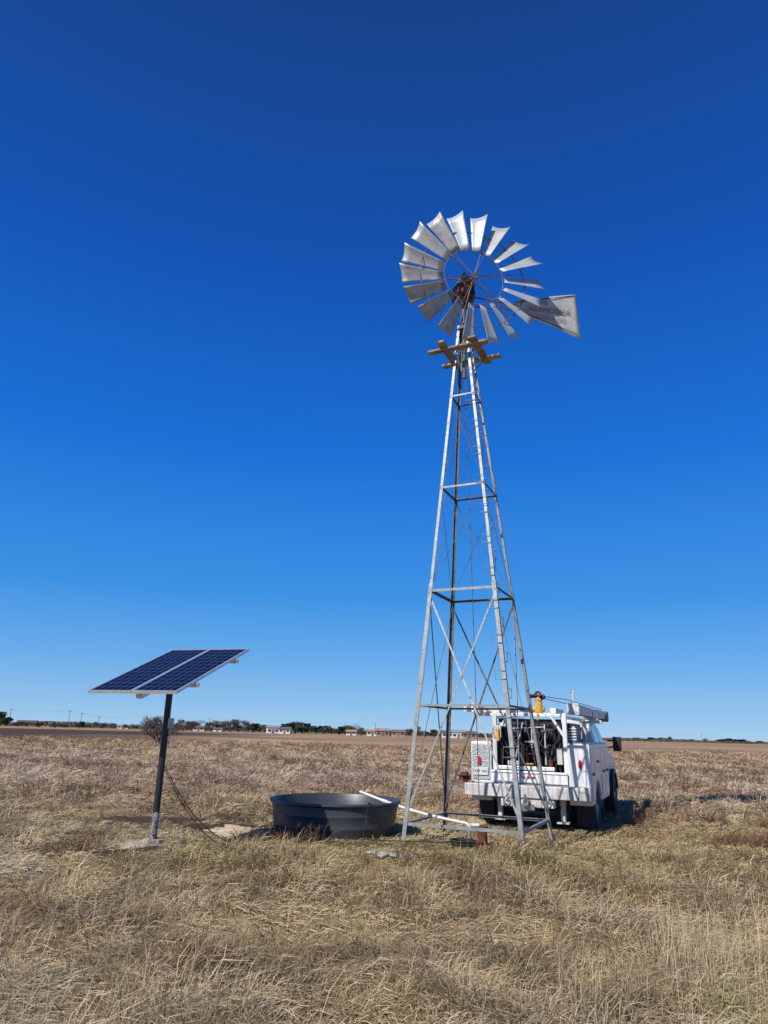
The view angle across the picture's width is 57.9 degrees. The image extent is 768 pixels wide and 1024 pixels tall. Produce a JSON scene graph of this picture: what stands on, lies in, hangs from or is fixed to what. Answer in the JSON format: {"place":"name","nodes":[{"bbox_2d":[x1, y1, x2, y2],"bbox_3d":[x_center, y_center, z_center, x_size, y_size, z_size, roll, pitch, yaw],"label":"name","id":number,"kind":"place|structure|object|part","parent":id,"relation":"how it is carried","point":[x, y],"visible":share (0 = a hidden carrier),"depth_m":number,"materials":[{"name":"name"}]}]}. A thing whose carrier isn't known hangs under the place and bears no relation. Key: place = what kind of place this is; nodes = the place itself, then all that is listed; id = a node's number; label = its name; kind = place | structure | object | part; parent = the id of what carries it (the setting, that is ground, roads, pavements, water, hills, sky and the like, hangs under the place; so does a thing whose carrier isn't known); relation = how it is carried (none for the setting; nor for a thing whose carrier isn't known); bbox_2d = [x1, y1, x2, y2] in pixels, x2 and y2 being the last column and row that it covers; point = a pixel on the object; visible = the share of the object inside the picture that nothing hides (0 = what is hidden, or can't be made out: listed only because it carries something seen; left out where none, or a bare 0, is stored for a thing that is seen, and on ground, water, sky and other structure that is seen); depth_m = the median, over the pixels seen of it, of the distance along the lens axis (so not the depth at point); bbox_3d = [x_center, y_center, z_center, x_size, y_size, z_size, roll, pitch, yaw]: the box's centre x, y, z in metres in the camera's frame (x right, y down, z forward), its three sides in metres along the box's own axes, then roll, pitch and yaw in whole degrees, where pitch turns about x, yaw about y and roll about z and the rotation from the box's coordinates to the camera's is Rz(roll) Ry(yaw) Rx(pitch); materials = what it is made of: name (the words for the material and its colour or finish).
{"place":"outdoors","nodes":[
{"label":"outdoors","id":0,"kind":"place"},
{"bbox_2d":[0,725,767,1023],"bbox_3d":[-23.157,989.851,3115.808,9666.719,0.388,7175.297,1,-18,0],"label":"ground","id":1,"kind":"structure","parent":0,"point":[189,735],"depth_m":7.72,"materials":[{"name":"beige plant"}]},
{"bbox_2d":[0,711,11,725],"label":"evergreen tree","id":2,"kind":"object","parent":1,"relation":"on","point":[3,715],"visible":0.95,"depth_m":352.06,"materials":[{"name":"green plant"}]},
{"bbox_2d":[0,717,13,725],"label":"evergreen tree","id":3,"kind":"object","parent":1,"relation":"on","point":[12,719],"visible":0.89,"depth_m":353.95,"materials":[{"name":"green plant"}]},
{"bbox_2d":[13,722,24,726],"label":"tree","id":4,"kind":"object","parent":1,"relation":"on","point":[17,724],"visible":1,"depth_m":329.70,"materials":[{"name":"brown plant"}]},
{"bbox_2d":[20,720,33,726],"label":"tree","id":5,"kind":"object","parent":1,"relation":"on","point":[28,723],"visible":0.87,"depth_m":381.83,"materials":[{"name":"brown plant"}]},
{"bbox_2d":[16,720,38,726],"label":"house","id":6,"kind":"structure","parent":1,"relation":"on","point":[35,724],"depth_m":418.69,"materials":[{"name":"red brick"}]},
{"bbox_2d":[39,721,54,726],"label":"house","id":7,"kind":"structure","parent":1,"relation":"on","point":[47,725],"depth_m":426.01,"materials":[{"name":"beige brick"}]},
{"bbox_2d":[49,723,63,727],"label":"tree","id":8,"kind":"object","parent":1,"relation":"on","point":[54,724],"visible":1,"depth_m":318.00,"materials":[{"name":"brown plant"}]},
{"bbox_2d":[74,721,84,728],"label":"evergreen tree","id":9,"kind":"object","parent":1,"relation":"on","point":[80,724],"visible":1,"depth_m":315.08,"materials":[{"name":"green plant"}]},
{"bbox_2d":[99,724,111,728],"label":"tree","id":10,"kind":"object","parent":1,"relation":"on","point":[103,726],"visible":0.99,"depth_m":358.09,"materials":[{"name":"brown plant"}]},
{"bbox_2d":[139,715,184,742],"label":"bare tree","id":11,"kind":"object","parent":1,"relation":"on","point":[150,724],"visible":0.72,"depth_m":66.34,"materials":[{"name":"brown plant"}]},
{"bbox_2d":[88,648,248,848],"bbox_3d":[-3.096,3.267,9.876,1.480,2.816,1.865,-4,-18,17],"label":"solar array","id":12,"kind":"object","parent":1,"relation":"on","point":[169,674],"visible":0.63,"depth_m":9.85,"materials":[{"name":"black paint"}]},
{"bbox_2d":[165,766,301,843],"bbox_3d":[-2.075,4.307,10.199,2.371,1.090,0.288,14,-21,-34],"label":"power cable","id":13,"kind":"object","parent":12,"relation":"hanging from","point":[192,812],"visible":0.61,"depth_m":9.79,"materials":[{"name":"rubber"}]},
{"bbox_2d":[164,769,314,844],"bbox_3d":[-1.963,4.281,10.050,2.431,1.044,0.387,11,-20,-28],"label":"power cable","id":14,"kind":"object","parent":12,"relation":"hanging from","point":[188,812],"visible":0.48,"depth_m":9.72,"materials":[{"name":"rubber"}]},
{"bbox_2d":[177,719,191,729],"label":"tree","id":15,"kind":"object","parent":1,"relation":"on","point":[181,721],"visible":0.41,"depth_m":397.17,"materials":[{"name":"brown plant"}]},
{"bbox_2d":[183,722,197,730],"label":"tree","id":16,"kind":"object","parent":1,"relation":"on","point":[190,726],"visible":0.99,"depth_m":331.88,"materials":[{"name":"brown plant"}]},
{"bbox_2d":[191,719,204,725],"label":"tree","id":17,"kind":"object","parent":1,"relation":"on","point":[197,722],"visible":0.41,"depth_m":398.21,"materials":[{"name":"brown plant"}]},
{"bbox_2d":[193,726,204,730],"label":"house","id":18,"kind":"structure","parent":1,"relation":"on","point":[199,728],"depth_m":341.61,"materials":[{"name":"white"}]},
{"bbox_2d":[205,722,219,731],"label":"tree","id":19,"kind":"object","parent":1,"relation":"on","point":[211,724],"visible":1,"depth_m":322.26,"materials":[{"name":"brown plant"}]},
{"bbox_2d":[213,727,222,731],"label":"house","id":20,"kind":"structure","parent":1,"relation":"on","point":[218,730],"depth_m":346.43,"materials":[{"name":"white"}]},
{"bbox_2d":[218,721,230,731],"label":"tree","id":21,"kind":"object","parent":1,"relation":"on","point":[227,725],"visible":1,"depth_m":323.32,"materials":[{"name":"brown plant"}]},
{"bbox_2d":[219,719,240,731],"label":"tree","id":22,"kind":"object","parent":1,"relation":"on","point":[234,726],"visible":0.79,"depth_m":329.56,"materials":[{"name":"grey plant"}]},
{"bbox_2d":[230,719,247,731],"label":"tree","id":23,"kind":"object","parent":1,"relation":"on","point":[240,726],"visible":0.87,"depth_m":331.78,"materials":[{"name":"brown plant"}]},
{"bbox_2d":[203,824,278,839],"bbox_3d":[-2.061,5.252,11.399,2.147,0.115,1.376,1,-18,0],"label":"sand pad","id":24,"kind":"object","parent":1,"relation":"on","point":[227,828],"visible":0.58,"depth_m":11.37,"materials":[{"name":"beige sand"}]},
{"bbox_2d":[242,722,251,731],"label":"tree","id":25,"kind":"object","parent":1,"relation":"on","point":[247,725],"visible":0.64,"depth_m":368.07,"materials":[{"name":"brown plant"}]},
{"bbox_2d":[245,723,261,731],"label":"evergreen tree","id":26,"kind":"object","parent":1,"relation":"on","point":[254,727],"visible":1,"depth_m":331.22,"materials":[{"name":"green plant"}]},
{"bbox_2d":[266,725,279,732],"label":"house","id":27,"kind":"structure","parent":1,"relation":"on","point":[272,729],"depth_m":308.57,"materials":[{"name":"white"}]},
{"bbox_2d":[278,727,292,733],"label":"house","id":28,"kind":"structure","parent":1,"relation":"on","point":[285,730],"depth_m":308.40,"materials":[{"name":"white"}]},
{"bbox_2d":[282,722,296,730],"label":"evergreen tree","id":29,"kind":"object","parent":1,"relation":"on","point":[293,725],"visible":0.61,"depth_m":331.42,"materials":[{"name":"green plant"}]},
{"bbox_2d":[295,722,304,733],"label":"evergreen tree","id":30,"kind":"object","parent":1,"relation":"on","point":[300,723],"visible":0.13,"depth_m":342.27,"materials":[{"name":"green plant"}]},
{"bbox_2d":[295,725,309,733],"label":"evergreen tree","id":31,"kind":"object","parent":1,"relation":"on","point":[302,729],"visible":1,"depth_m":320.92,"materials":[{"name":"green plant"}]},
{"bbox_2d":[303,723,315,733],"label":"evergreen tree","id":32,"kind":"object","parent":1,"relation":"on","point":[308,726],"visible":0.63,"depth_m":366.65,"materials":[{"name":"green plant"}]},
{"bbox_2d":[311,725,322,733],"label":"evergreen tree","id":33,"kind":"object","parent":1,"relation":"on","point":[316,728],"visible":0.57,"depth_m":395.16,"materials":[{"name":"green plant"}]},
{"bbox_2d":[317,725,331,733],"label":"evergreen tree","id":34,"kind":"object","parent":1,"relation":"on","point":[323,729],"visible":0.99,"depth_m":388.22,"materials":[{"name":"green plant"}]},
{"bbox_2d":[269,793,400,839],"bbox_3d":[-0.848,5.225,11.954,2.260,0.552,2.260,1,-18,0],"label":"stock tank","id":35,"kind":"object","parent":1,"relation":"on","point":[346,813],"visible":0.91,"depth_m":11.16,"materials":[{"name":"black plastic"}]},
{"bbox_2d":[363,802,451,842],"bbox_3d":[0.302,4.824,10.790,1.582,0.520,0.616,-9,-20,29],"label":"float cable","id":36,"kind":"object","parent":35,"relation":"hanging from","point":[398,840],"visible":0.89,"depth_m":10.63,"materials":[{"name":"rubber"}]},
{"bbox_2d":[333,726,345,734],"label":"evergreen tree","id":37,"kind":"object","parent":1,"relation":"on","point":[341,730],"visible":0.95,"depth_m":329.18,"materials":[{"name":"green plant"}]},
{"bbox_2d":[344,725,352,733],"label":"tree","id":38,"kind":"object","parent":1,"relation":"on","point":[349,727],"visible":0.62,"depth_m":330.86,"materials":[{"name":"brown plant"}]},
{"bbox_2d":[346,730,356,735],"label":"house","id":39,"kind":"structure","parent":1,"relation":"on","point":[350,732],"depth_m":308.31,"materials":[{"name":"white"}]},
{"bbox_2d":[355,727,366,735],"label":"tree","id":40,"kind":"object","parent":1,"relation":"on","point":[359,729],"visible":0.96,"depth_m":317.00,"materials":[{"name":"brown plant"}]},
{"bbox_2d":[366,729,375,735],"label":"house","id":41,"kind":"structure","parent":1,"relation":"on","point":[371,732],"depth_m":308.22,"materials":[{"name":"white paint"}]},
{"bbox_2d":[374,728,389,735],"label":"house","id":42,"kind":"structure","parent":1,"relation":"on","point":[382,731],"depth_m":308.20,"materials":[{"name":"beige paint"}]},
{"bbox_2d":[377,850,388,857],"bbox_3d":[-0.016,4.746,9.627,0.173,0.030,0.312,0,-13,-5],"label":"flat stone","id":43,"kind":"object","parent":1,"relation":"on","point":[382,854],"visible":0.92,"depth_m":9.58,"materials":[{"name":"grey stone"}]},
{"bbox_2d":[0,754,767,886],"bbox_3d":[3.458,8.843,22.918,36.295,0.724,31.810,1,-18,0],"label":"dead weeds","id":44,"kind":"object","parent":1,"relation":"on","point":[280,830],"visible":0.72,"depth_m":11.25,"materials":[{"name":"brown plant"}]},
{"bbox_2d":[1,721,767,743],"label":"brush","id":45,"kind":"object","parent":1,"relation":"on","point":[71,724],"visible":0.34,"depth_m":419.74,"materials":[{"name":"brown plant"}]},
{"bbox_2d":[391,729,405,736],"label":"house","id":46,"kind":"structure","parent":1,"relation":"on","point":[397,733],"depth_m":308.05,"materials":[{"name":"beige brick"}]},
{"bbox_2d":[389,853,414,857],"bbox_3d":[0.242,4.716,9.539,0.442,0.030,0.315,-13,-26,36],"label":"flat stone","id":47,"kind":"object","parent":1,"relation":"on","point":[392,854],"visible":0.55,"depth_m":9.46,"materials":[{"name":"grey stone"}]},
{"bbox_2d":[417,726,422,736],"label":"tree","id":48,"kind":"object","parent":1,"relation":"on","point":[419,732],"visible":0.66,"depth_m":337.99,"materials":[{"name":"brown plant"}]},
{"bbox_2d":[421,731,431,735],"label":"tree","id":49,"kind":"object","parent":1,"relation":"on","point":[426,732],"visible":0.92,"depth_m":314.52,"materials":[{"name":"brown plant"}]},
{"bbox_2d":[429,729,440,736],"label":"evergreen tree","id":50,"kind":"object","parent":1,"relation":"on","point":[434,733],"visible":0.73,"depth_m":320.34,"materials":[{"name":"green plant"}]},
{"bbox_2d":[441,730,451,737],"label":"house","id":51,"kind":"structure","parent":1,"relation":"on","point":[443,734],"depth_m":308.20,"materials":[{"name":"white"}]},
{"bbox_2d":[451,729,465,737],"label":"house","id":52,"kind":"structure","parent":1,"relation":"on","point":[457,734],"depth_m":308.12,"materials":[{"name":"white paint"}]},
{"bbox_2d":[462,731,476,737],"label":"house","id":53,"kind":"structure","parent":1,"relation":"on","point":[472,734],"depth_m":308.00,"materials":[{"name":"beige brick"}]},
{"bbox_2d":[450,838,490,846],"bbox_3d":[1.323,5.048,10.600,0.626,0.081,0.394,1,-18,0],"label":"hose coil","id":54,"kind":"object","parent":1,"relation":"on","point":[463,840],"visible":0.88,"depth_m":10.50,"materials":[{"name":"rubber"}]},
{"bbox_2d":[466,823,487,845],"bbox_3d":[1.457,5.061,10.838,0.340,0.368,0.180,1,-18,0],"label":"well head","id":55,"kind":"object","parent":1,"relation":"on","point":[482,836],"visible":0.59,"depth_m":10.81},
{"bbox_2d":[359,790,468,824],"bbox_3d":[0.449,4.900,11.543,2.143,0.379,0.056,-11,-21,34],"label":"water pipe","id":56,"kind":"object","parent":55,"relation":"attached to","point":[416,811],"visible":0.91,"depth_m":11.42,"materials":[{"name":"white plastic"}]},
{"bbox_2d":[478,733,488,738],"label":"tree","id":57,"kind":"object","parent":1,"relation":"on","point":[480,734],"visible":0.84,"depth_m":317.12,"materials":[{"name":"green plant"}]},
{"bbox_2d":[399,210,580,852],"bbox_3d":[2.092,-0.329,12.807,3.006,11.992,2.754,-7,-19,24],"label":"windmill","id":58,"kind":"object","parent":1,"relation":"on","point":[559,313],"visible":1,"depth_m":13.44,"materials":[{"name":"metal"}]},
{"bbox_2d":[457,691,621,828],"bbox_3d":[3.942,5.651,16.058,2.660,2.616,7.052,-6,-19,22],"label":"service truck","id":59,"kind":"object","parent":1,"relation":"on","point":[579,770],"visible":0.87,"depth_m":13.59,"materials":[{"name":"white metal"}]},
{"bbox_3d":[3.975,4.972,13.149,0.040,0.920,0.400,-6,-19,22],"label":"compartment door","id":60,"kind":"part","parent":59,"relation":"part of","materials":[{"name":"white paint"}]},
{"bbox_3d":[5.014,5.374,16.367,0.146,0.510,0.770,-6,-19,22],"label":"side window","id":61,"kind":"part","parent":59,"relation":"part of","materials":[{"name":"blue glass"}]},
{"bbox_3d":[4.286,4.996,13.894,0.040,0.500,1.080,-6,-19,22],"label":"compartment door","id":62,"kind":"part","parent":59,"relation":"part of","materials":[{"name":"white paint"}]},
{"bbox_3d":[5.380,5.642,17.184,0.146,0.510,0.900,-6,-19,22],"label":"side window","id":63,"kind":"part","parent":59,"relation":"part of","materials":[{"name":"blue glass"}]},
{"bbox_3d":[4.630,5.452,14.609,0.040,0.920,0.580,-6,-19,22],"label":"compartment door","id":64,"kind":"part","parent":59,"relation":"part of","materials":[{"name":"white paint"}]},
{"bbox_3d":[4.865,5.632,15.160,0.040,0.920,0.590,-6,-19,22],"label":"compartment door","id":65,"kind":"part","parent":59,"relation":"part of","materials":[{"name":"white paint"}]},
{"bbox_3d":[5.471,6.230,16.916,0.040,0.630,0.920,-6,-19,22],"label":"cab door","id":66,"kind":"part","parent":59,"relation":"part of","materials":[{"name":"white paint"}]},
{"bbox_2d":[731,739,746,741],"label":"evergreen tree","id":67,"kind":"object","parent":1,"relation":"on","point":[741,740],"visible":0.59,"depth_m":432.72,"materials":[{"name":"green plant"}]},
{"bbox_2d":[0,0,767,741],"label":"sky","id":68,"kind":"structure","parent":0,"point":[224,403],"materials":[{"name":"blue"}]}
]}

